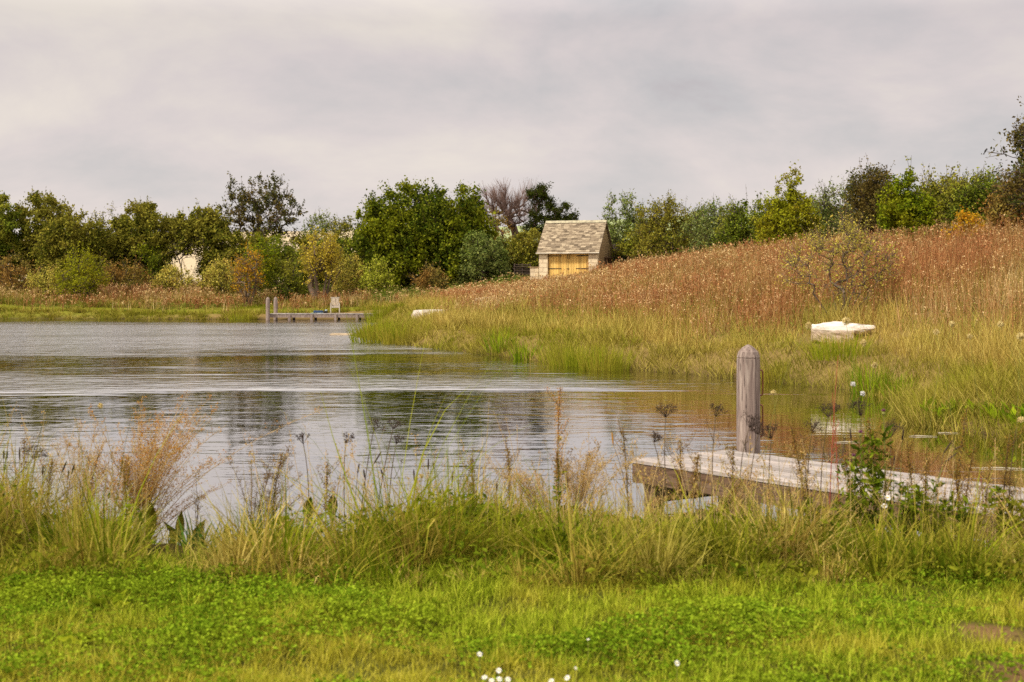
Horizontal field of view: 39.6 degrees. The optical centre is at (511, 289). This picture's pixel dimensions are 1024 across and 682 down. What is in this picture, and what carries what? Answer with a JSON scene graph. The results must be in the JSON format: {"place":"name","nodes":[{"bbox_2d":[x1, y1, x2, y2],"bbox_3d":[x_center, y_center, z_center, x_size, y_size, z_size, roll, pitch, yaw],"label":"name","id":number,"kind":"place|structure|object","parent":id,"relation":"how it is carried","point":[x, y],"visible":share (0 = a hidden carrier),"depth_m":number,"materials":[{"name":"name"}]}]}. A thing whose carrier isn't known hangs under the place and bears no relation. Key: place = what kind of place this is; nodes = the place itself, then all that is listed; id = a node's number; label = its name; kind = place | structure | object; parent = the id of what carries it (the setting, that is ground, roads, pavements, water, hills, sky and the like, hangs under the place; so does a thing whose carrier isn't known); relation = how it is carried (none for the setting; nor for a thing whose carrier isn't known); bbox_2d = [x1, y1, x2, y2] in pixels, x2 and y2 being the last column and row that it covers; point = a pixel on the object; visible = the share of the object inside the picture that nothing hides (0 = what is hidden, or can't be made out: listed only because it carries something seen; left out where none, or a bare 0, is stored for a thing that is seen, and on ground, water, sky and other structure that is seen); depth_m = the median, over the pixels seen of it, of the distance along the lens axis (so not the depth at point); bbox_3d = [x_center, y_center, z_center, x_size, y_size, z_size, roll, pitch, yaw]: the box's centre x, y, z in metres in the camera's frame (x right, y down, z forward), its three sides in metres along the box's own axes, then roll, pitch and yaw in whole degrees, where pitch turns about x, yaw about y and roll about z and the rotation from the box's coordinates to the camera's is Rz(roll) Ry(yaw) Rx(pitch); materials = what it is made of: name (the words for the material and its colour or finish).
{"place":"outdoors","nodes":[
{"label":"outdoors","id":0,"kind":"place"},
{"bbox_2d":[39,390,320,530],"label":"airy grass","id":1,"kind":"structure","parent":0,"point":[156,480],"depth_m":9.69,"materials":[{"name":"plant"}]},
{"bbox_2d":[156,479,230,540],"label":"airy grass","id":2,"kind":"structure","parent":0,"point":[171,517],"depth_m":9.79,"materials":[{"name":"plant"}]},
{"bbox_2d":[0,319,1023,546],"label":"water","id":3,"kind":"structure","parent":0,"point":[117,368],"depth_m":22.70,"materials":[{"name":"grey liquid"}]},
{"bbox_2d":[342,312,413,343],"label":"rush clump","id":4,"kind":"object","parent":3,"relation":"on","point":[369,329],"visible":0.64,"depth_m":50.77,"materials":[{"name":"green plant"}]},
{"bbox_2d":[374,318,433,344],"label":"rush clump","id":5,"kind":"object","parent":3,"relation":"on","point":[387,339],"visible":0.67,"depth_m":49.45,"materials":[{"name":"green plant"}]},
{"bbox_2d":[505,336,544,358],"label":"iris clump","id":6,"kind":"object","parent":3,"relation":"on","point":[522,353],"visible":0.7,"depth_m":39.03,"materials":[{"name":"green plant"}]},
{"bbox_2d":[536,336,610,366],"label":"rush clump","id":7,"kind":"object","parent":3,"relation":"on","point":[569,360],"visible":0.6,"depth_m":35.66,"materials":[{"name":"green plant"}]},
{"bbox_2d":[572,343,637,370],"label":"rush clump","id":8,"kind":"object","parent":3,"relation":"on","point":[615,364],"visible":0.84,"depth_m":33.78,"materials":[{"name":"green plant"}]},
{"bbox_2d":[760,360,798,382],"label":"rush clump","id":9,"kind":"object","parent":3,"relation":"on","point":[766,378],"visible":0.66,"depth_m":29.35,"materials":[{"name":"green plant"}]},
{"bbox_2d":[0,216,1023,681],"bbox_3d":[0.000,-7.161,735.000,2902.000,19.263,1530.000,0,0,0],"label":"ground","id":10,"kind":"structure","parent":0,"point":[188,262],"depth_m":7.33,"materials":[{"name":"green plant"}]},
{"bbox_2d":[0,190,29,278],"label":"oak tree","id":11,"kind":"object","parent":10,"relation":"on","point":[8,225],"visible":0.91,"depth_m":111.04,"materials":[{"name":"green plant"}]},
{"bbox_2d":[0,243,47,291],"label":"scrub bush","id":12,"kind":"object","parent":10,"relation":"on","point":[7,276],"visible":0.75,"depth_m":104.56,"materials":[{"name":"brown plant"}]},
{"bbox_2d":[12,188,74,270],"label":"hedge tree","id":13,"kind":"object","parent":10,"relation":"on","point":[48,205],"visible":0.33,"depth_m":112.39,"materials":[{"name":"green plant"}]},
{"bbox_2d":[23,260,70,297],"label":"scrub bush","id":14,"kind":"object","parent":10,"relation":"on","point":[43,284],"visible":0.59,"depth_m":102.51,"materials":[{"name":"green plant"}]},
{"bbox_2d":[1,488,120,551],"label":"grass tussock","id":15,"kind":"object","parent":10,"relation":"on","point":[54,528],"depth_m":8.55,"materials":[{"name":"plant"}]},
{"bbox_2d":[27,205,121,285],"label":"hawthorn tree","id":16,"kind":"object","parent":10,"relation":"on","point":[56,236],"visible":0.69,"depth_m":107.94,"materials":[{"name":"green plant"}]},
{"bbox_2d":[49,241,111,300],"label":"young willow","id":17,"kind":"object","parent":10,"relation":"on","point":[77,278],"visible":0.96,"depth_m":100.56,"materials":[{"name":"green plant"}]},
{"bbox_2d":[39,418,150,525],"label":"airy grass","id":18,"kind":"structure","parent":10,"relation":"on","point":[79,467],"depth_m":9.79,"materials":[{"name":"plant"}]},
{"bbox_2d":[88,589,132,608],"bbox_3d":[-1.986,1.547,7.058,0.244,0.084,0.180,0,0,0],"label":"dock rosette","id":19,"kind":"object","parent":10,"relation":"on","point":[112,599],"visible":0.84,"depth_m":7.04,"materials":[{"name":"green plant"}]},
{"bbox_2d":[97,255,156,293],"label":"scrub bush","id":20,"kind":"object","parent":10,"relation":"on","point":[122,275],"visible":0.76,"depth_m":105.71,"materials":[{"name":"brown plant"}]},
{"bbox_2d":[106,195,183,280],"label":"hawthorn tree","id":21,"kind":"object","parent":10,"relation":"on","point":[145,224],"visible":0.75,"depth_m":110.54,"materials":[{"name":"green plant"}]},
{"bbox_2d":[133,241,172,283],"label":"ivy bush","id":22,"kind":"object","parent":10,"relation":"on","point":[152,260],"visible":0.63,"depth_m":108.87,"materials":[{"name":"green plant"}]},
{"bbox_2d":[142,258,198,296],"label":"scrub bush","id":23,"kind":"object","parent":10,"relation":"on","point":[170,273],"visible":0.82,"depth_m":105.65,"materials":[{"name":"green plant"}]},
{"bbox_2d":[158,223,209,282],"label":"hawthorn tree","id":24,"kind":"object","parent":10,"relation":"on","point":[193,246],"visible":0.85,"depth_m":110.40,"materials":[{"name":"green plant"}]},
{"bbox_2d":[159,509,231,546],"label":"strap leaf clump","id":25,"kind":"object","parent":10,"relation":"on","point":[193,536],"visible":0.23,"depth_m":9.22,"materials":[{"name":"green plant"}]},
{"bbox_2d":[161,198,232,281],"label":"hawthorn tree","id":26,"kind":"object","parent":10,"relation":"on","point":[207,222],"visible":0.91,"depth_m":110.78,"materials":[{"name":"green plant"}]},
{"bbox_2d":[193,249,243,294],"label":"scrub bush","id":27,"kind":"object","parent":10,"relation":"on","point":[212,279],"visible":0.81,"depth_m":104.44,"materials":[{"name":"green plant"}]},
{"bbox_2d":[198,227,271,285],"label":"hawthorn tree","id":28,"kind":"object","parent":10,"relation":"on","point":[232,240],"visible":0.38,"depth_m":110.24,"materials":[{"name":"green plant"}]},
{"bbox_2d":[227,240,266,306],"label":"orange shrub","id":29,"kind":"object","parent":10,"relation":"on","point":[247,268],"visible":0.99,"depth_m":99.16,"materials":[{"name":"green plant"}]},
{"bbox_2d":[214,170,307,250],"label":"spreading tree","id":30,"kind":"object","parent":10,"relation":"on","point":[257,210],"visible":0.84,"depth_m":116.49,"materials":[{"name":"green plant"}]},
{"bbox_2d":[241,225,285,299],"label":"green shrub","id":31,"kind":"object","parent":10,"relation":"on","point":[270,262],"visible":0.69,"depth_m":103.43,"materials":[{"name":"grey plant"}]},
{"bbox_2d":[228,446,304,531],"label":"airy grass","id":32,"kind":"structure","parent":10,"relation":"on","point":[264,488],"depth_m":9.69,"materials":[{"name":"beige plant"}]},
{"bbox_2d":[2,272,532,306],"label":"nettles","id":33,"kind":"object","parent":10,"relation":"on","point":[386,293],"visible":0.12,"depth_m":100.09,"materials":[{"name":"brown plant"}]},
{"bbox_2d":[257,231,307,287],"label":"green bush","id":34,"kind":"object","parent":10,"relation":"on","point":[290,251],"visible":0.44,"depth_m":107.47,"materials":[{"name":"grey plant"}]},
{"bbox_2d":[261,252,307,299],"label":"scrub bush","id":35,"kind":"object","parent":10,"relation":"on","point":[286,274],"visible":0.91,"depth_m":103.69,"materials":[{"name":"green plant"}]},
{"bbox_2d":[295,225,345,303],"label":"yellow shrub","id":36,"kind":"object","parent":10,"relation":"on","point":[314,261],"visible":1,"depth_m":99.60,"materials":[{"name":"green plant"}]},
{"bbox_2d":[270,313,376,319],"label":"jetty","id":37,"kind":"object","parent":10,"relation":"on","point":[311,316],"visible":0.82,"depth_m":88.22,"materials":[{"name":"grey wood"}]},
{"bbox_2d":[300,208,348,251],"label":"ash tree","id":38,"kind":"object","parent":10,"relation":"on","point":[322,221],"visible":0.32,"depth_m":115.58,"materials":[{"name":"green plant"}]},
{"bbox_2d":[305,235,356,290],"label":"hedge bush","id":39,"kind":"object","parent":10,"relation":"on","point":[340,240],"visible":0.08,"depth_m":109.21,"materials":[{"name":"green plant"}]},
{"bbox_2d":[324,214,361,269],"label":"ash tree","id":40,"kind":"object","parent":10,"relation":"on","point":[345,225],"visible":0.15,"depth_m":111.50,"materials":[{"name":"green plant"}]},
{"bbox_2d":[329,243,372,296],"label":"scrub bush","id":41,"kind":"object","parent":10,"relation":"on","point":[339,283],"visible":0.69,"depth_m":102.57,"materials":[{"name":"green plant"}]},
{"bbox_2d":[348,254,399,296],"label":"lime shrub","id":42,"kind":"object","parent":10,"relation":"on","point":[369,275],"visible":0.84,"depth_m":100.61,"materials":[{"name":"green plant"}]},
{"bbox_2d":[340,175,452,289],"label":"dense tree","id":43,"kind":"object","parent":10,"relation":"on","point":[379,233],"visible":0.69,"depth_m":103.76,"materials":[{"name":"green plant"}]},
{"bbox_2d":[407,259,450,292],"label":"scrub bush","id":44,"kind":"object","parent":10,"relation":"on","point":[427,279],"visible":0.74,"depth_m":100.47,"materials":[{"name":"brown plant"}]},
{"bbox_2d":[400,177,500,284],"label":"dense tree","id":45,"kind":"object","parent":10,"relation":"on","point":[467,215],"visible":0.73,"depth_m":102.99,"materials":[{"name":"green plant"}]},
{"bbox_2d":[455,230,514,284],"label":"elder bush","id":46,"kind":"object","parent":10,"relation":"on","point":[477,255],"visible":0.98,"depth_m":101.09,"materials":[{"name":"green plant"}]},
{"bbox_2d":[485,207,513,240],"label":"russet tree","id":47,"kind":"object","parent":10,"relation":"on","point":[500,222],"visible":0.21,"depth_m":109.85,"materials":[{"name":"green plant"}]},
{"bbox_2d":[478,176,537,237],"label":"bare tree","id":48,"kind":"object","parent":10,"relation":"on","point":[502,200],"visible":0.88,"depth_m":111.31,"materials":[{"name":"grey plant"}]},
{"bbox_2d":[0,402,1023,550],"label":"seeding grass","id":49,"kind":"structure","parent":10,"relation":"on","point":[600,494],"depth_m":8.96,"materials":[{"name":"plant"}]},
{"bbox_2d":[0,540,1023,681],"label":"clover patch","id":50,"kind":"object","parent":10,"relation":"on","point":[688,604],"visible":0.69,"depth_m":6.50,"materials":[{"name":"green plant"}]},
{"bbox_2d":[0,292,1023,594],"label":"bank grass","id":51,"kind":"structure","parent":10,"relation":"on","point":[268,550],"depth_m":7.98,"materials":[{"name":"plant"}]},
{"bbox_2d":[0,224,1023,440],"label":"meadow grass","id":52,"kind":"structure","parent":10,"relation":"on","point":[999,384],"depth_m":33.55,"materials":[{"name":"plant"}]},
{"bbox_2d":[0,213,1023,361],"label":"dry weeds","id":53,"kind":"object","parent":10,"relation":"on","point":[714,261],"visible":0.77,"depth_m":43.13,"materials":[{"name":"brown plant"}]},
{"bbox_2d":[504,227,541,277],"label":"scrub bush","id":54,"kind":"object","parent":10,"relation":"on","point":[529,249],"visible":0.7,"depth_m":102.39,"materials":[{"name":"green plant"}]},
{"bbox_2d":[486,461,566,520],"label":"airy grass","id":55,"kind":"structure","parent":10,"relation":"on","point":[526,481],"depth_m":9.56,"materials":[{"name":"plant"}]},
{"bbox_2d":[513,181,580,237],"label":"pine tree","id":56,"kind":"object","parent":10,"relation":"on","point":[539,194],"visible":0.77,"depth_m":109.63,"materials":[{"name":"green plant"}]},
{"bbox_2d":[544,385,568,503],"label":"tall dock plant","id":57,"kind":"object","parent":10,"relation":"on","point":[557,415],"visible":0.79,"depth_m":10.00,"materials":[{"name":"brown plant"}]},
{"bbox_2d":[551,447,574,515],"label":"tall dock plant","id":58,"kind":"object","parent":10,"relation":"on","point":[558,471],"visible":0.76,"depth_m":9.30,"materials":[{"name":"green plant"}]},
{"bbox_2d":[536,220,612,281],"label":"stone shed","id":59,"kind":"structure","parent":10,"relation":"on","point":[572,246],"depth_m":94.94,"materials":[{"name":"stone"}]},
{"bbox_2d":[548,254,568,277],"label":"door","id":60,"kind":"structure","parent":59,"relation":"in","point":[557,262],"depth_m":94.77,"materials":[{"name":"yellow wood"}]},
{"bbox_2d":[569,254,587,274],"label":"door","id":61,"kind":"structure","parent":59,"relation":"in","point":[576,261],"depth_m":94.40,"materials":[{"name":"yellow wood"}]},
{"bbox_2d":[547,440,647,517],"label":"airy grass","id":62,"kind":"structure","parent":10,"relation":"on","point":[589,481],"depth_m":9.46,"materials":[{"name":"plant"}]},
{"bbox_2d":[597,188,655,261],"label":"willow tree","id":63,"kind":"object","parent":10,"relation":"on","point":[616,232],"visible":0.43,"depth_m":98.39,"materials":[{"name":"green plant"}]},
{"bbox_2d":[611,417,641,519],"bbox_3d":[0.800,1.273,9.789,0.233,0.817,0.202,0,0,0],"label":"dead dock plant","id":64,"kind":"object","parent":10,"relation":"on","point":[622,435],"visible":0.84,"depth_m":9.80,"materials":[{"name":"brown plant"}]},
{"bbox_2d":[609,219,687,260],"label":"hedge bush","id":65,"kind":"object","parent":10,"relation":"on","point":[625,249],"visible":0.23,"depth_m":96.47,"materials":[{"name":"green plant"}]},
{"bbox_2d":[627,189,709,261],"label":"willow tree","id":66,"kind":"object","parent":10,"relation":"on","point":[670,216],"visible":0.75,"depth_m":92.40,"materials":[{"name":"green plant"}]},
{"bbox_2d":[662,430,695,522],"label":"dead dock plant","id":67,"kind":"object","parent":10,"relation":"on","point":[682,470],"visible":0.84,"depth_m":9.50,"materials":[{"name":"brown plant"}]},
{"bbox_2d":[681,444,707,509],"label":"dead dock plant","id":68,"kind":"object","parent":10,"relation":"on","point":[695,472],"visible":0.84,"depth_m":9.31,"materials":[{"name":"brown plant"}]},
{"bbox_2d":[678,193,731,254],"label":"willow tree","id":69,"kind":"object","parent":10,"relation":"on","point":[707,224],"visible":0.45,"depth_m":85.56,"materials":[{"name":"green plant"}]},
{"bbox_2d":[736,344,763,453],"bbox_3d":[2.200,1.518,13.240,0.211,2.005,0.211,0,0,45],"label":"mooring post","id":70,"kind":"object","parent":10,"relation":"on","point":[748,379],"visible":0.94,"depth_m":13.15,"materials":[{"name":"wood"}]},
{"bbox_2d":[707,189,798,250],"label":"tree","id":71,"kind":"object","parent":10,"relation":"on","point":[735,228],"visible":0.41,"depth_m":77.48,"materials":[{"name":"green plant"}]},
{"bbox_2d":[751,163,833,251],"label":"maple tree","id":72,"kind":"object","parent":10,"relation":"on","point":[781,220],"visible":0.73,"depth_m":69.56,"materials":[{"name":"green plant"}]},
{"bbox_2d":[788,424,820,515],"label":"dead dock plant","id":73,"kind":"object","parent":10,"relation":"on","point":[795,446],"visible":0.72,"depth_m":9.20,"materials":[{"name":"brown plant"}]},
{"bbox_2d":[631,450,1023,542],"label":"jetty","id":74,"kind":"object","parent":10,"relation":"on","point":[776,464],"visible":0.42,"depth_m":11.76,"materials":[{"name":"grey wood"}]},
{"bbox_2d":[800,174,855,249],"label":"birch sapling","id":75,"kind":"object","parent":10,"relation":"on","point":[826,203],"visible":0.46,"depth_m":73.32,"materials":[{"name":"green plant"}]},
{"bbox_2d":[793,330,884,361],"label":"rush clump","id":76,"kind":"object","parent":10,"relation":"on","point":[835,348],"visible":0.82,"depth_m":28.87,"materials":[{"name":"green plant"}]},
{"bbox_2d":[774,201,905,319],"bbox_3d":[7.876,-0.681,34.109,3.138,3.038,2.204,0,0,11],"label":"open shrub","id":77,"kind":"object","parent":10,"relation":"on","point":[849,230],"visible":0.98,"depth_m":33.98,"materials":[{"name":"green plant"}]},
{"bbox_2d":[811,321,874,342],"bbox_3d":[7.286,0.960,31.380,1.432,0.511,0.872,0,0,0],"label":"boulder","id":78,"kind":"object","parent":10,"relation":"on","point":[829,327],"visible":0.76,"depth_m":31.09,"materials":[{"name":"white stone"}]},
{"bbox_2d":[834,452,874,517],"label":"thistle","id":79,"kind":"object","parent":10,"relation":"on","point":[855,485],"visible":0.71,"depth_m":8.88,"materials":[{"name":"green plant"}]},
{"bbox_2d":[838,430,882,531],"bbox_3d":[2.194,1.252,8.899,0.259,0.747,0.273,0,0,35],"label":"thistle","id":80,"kind":"object","parent":10,"relation":"on","point":[859,451],"visible":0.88,"depth_m":8.89,"materials":[{"name":"green plant"}]},
{"bbox_2d":[828,489,894,538],"bbox_3d":[2.155,1.424,8.777,0.398,0.394,0.218,0,0,16],"label":"leafy weed","id":81,"kind":"object","parent":10,"relation":"on","point":[864,501],"visible":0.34,"depth_m":8.76,"materials":[{"name":"green plant"}]},
{"bbox_2d":[831,152,899,240],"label":"alder tree","id":82,"kind":"object","parent":10,"relation":"on","point":[868,186],"visible":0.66,"depth_m":69.45,"materials":[{"name":"green plant"}]},
{"bbox_2d":[843,357,909,394],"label":"iris clump","id":83,"kind":"object","parent":10,"relation":"on","point":[859,380],"visible":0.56,"depth_m":26.13,"materials":[{"name":"green plant"}]},
{"bbox_2d":[859,460,894,533],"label":"thistle","id":84,"kind":"object","parent":10,"relation":"on","point":[875,483],"visible":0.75,"depth_m":8.80,"materials":[{"name":"green plant"}]},
{"bbox_2d":[863,408,908,534],"bbox_3d":[2.310,1.184,8.909,0.294,0.878,0.249,0,0,0],"label":"thistle","id":85,"kind":"object","parent":10,"relation":"on","point":[878,440],"visible":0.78,"depth_m":8.90,"materials":[{"name":"green plant"}]},
{"bbox_2d":[881,484,932,543],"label":"leafy weed","id":86,"kind":"object","parent":10,"relation":"on","point":[917,495],"visible":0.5,"depth_m":8.66,"materials":[{"name":"green plant"}]},
{"bbox_2d":[872,155,942,241],"bbox_3d":[17.492,-3.657,62.990,2.857,4.562,3.199,0,0,0],"label":"maple tree","id":87,"kind":"object","parent":10,"relation":"on","point":[906,207],"visible":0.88,"depth_m":62.50,"materials":[{"name":"green plant"}]},
{"bbox_2d":[891,431,928,518],"bbox_3d":[2.530,1.290,9.005,0.169,0.807,0.206,0,0,-36],"label":"dead dock plant","id":88,"kind":"object","parent":10,"relation":"on","point":[911,468],"visible":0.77,"depth_m":9.01,"materials":[{"name":"brown plant"}]},
{"bbox_2d":[907,445,942,542],"bbox_3d":[2.610,1.318,8.928,0.215,0.703,0.176,0,0,41],"label":"dead dock plant","id":89,"kind":"object","parent":10,"relation":"on","point":[925,477],"visible":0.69,"depth_m":8.91,"materials":[{"name":"brown plant"}]},
{"bbox_2d":[910,479,960,536],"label":"leafy weed","id":90,"kind":"object","parent":10,"relation":"on","point":[925,497],"visible":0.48,"depth_m":8.76,"materials":[{"name":"green plant"}]},
{"bbox_2d":[912,164,969,234],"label":"hedge tree","id":91,"kind":"object","parent":10,"relation":"on","point":[932,187],"visible":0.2,"depth_m":66.35,"materials":[{"name":"green plant"}]},
{"bbox_2d":[941,408,970,512],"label":"dead dock plant","id":92,"kind":"object","parent":10,"relation":"on","point":[959,453],"visible":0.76,"depth_m":9.01,"materials":[{"name":"brown plant"}]},
{"bbox_2d":[950,435,977,511],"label":"dead dock plant","id":93,"kind":"object","parent":10,"relation":"on","point":[969,468],"visible":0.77,"depth_m":8.90,"materials":[{"name":"brown plant"}]},
{"bbox_2d":[940,205,990,245],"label":"orange shrub","id":94,"kind":"object","parent":10,"relation":"on","point":[967,217],"visible":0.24,"depth_m":55.94,"materials":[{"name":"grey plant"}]},
{"bbox_2d":[937,494,997,545],"bbox_3d":[2.743,1.428,8.599,0.363,0.367,0.221,0,0,0],"label":"leafy weed","id":95,"kind":"object","parent":10,"relation":"on","point":[965,499],"visible":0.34,"depth_m":8.59,"materials":[{"name":"green plant"}]},
{"bbox_2d":[934,161,1006,230],"bbox_3d":[21.244,-3.742,63.814,4.615,4.072,4.004,0,0,0],"label":"hedge tree","id":96,"kind":"object","parent":10,"relation":"on","point":[962,194],"visible":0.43,"depth_m":63.57,"materials":[{"name":"green plant"}]},
{"bbox_2d":[971,164,1023,236],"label":"hedge tree","id":97,"kind":"object","parent":10,"relation":"on","point":[996,210],"visible":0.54,"depth_m":57.64,"materials":[{"name":"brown plant"}]},
{"bbox_2d":[979,420,1023,542],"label":"airy grass","id":98,"kind":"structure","parent":10,"relation":"on","point":[1012,481],"depth_m":8.89,"materials":[{"name":"beige plant"}]},
{"bbox_2d":[981,95,1023,226],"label":"birch tree","id":99,"kind":"object","parent":10,"relation":"on","point":[1018,136],"visible":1,"depth_m":47.01,"materials":[{"name":"green plant"}]},
{"bbox_2d":[987,485,1023,545],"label":"leafy weed","id":100,"kind":"object","parent":10,"relation":"on","point":[1019,508],"visible":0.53,"depth_m":8.58,"materials":[{"name":"green plant"}]},
{"bbox_2d":[988,429,1023,515],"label":"dead dock plant","id":101,"kind":"object","parent":10,"relation":"on","point":[1004,483],"visible":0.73,"depth_m":8.90,"materials":[{"name":"brown plant"}]},
{"bbox_2d":[0,0,1023,232],"label":"sky","id":102,"kind":"structure","parent":0,"point":[102,102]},
{"bbox_2d":[725,464,760,524],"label":"airy grass","id":103,"kind":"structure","parent":0,"point":[740,487],"depth_m":9.30,"materials":[{"name":"plant"}]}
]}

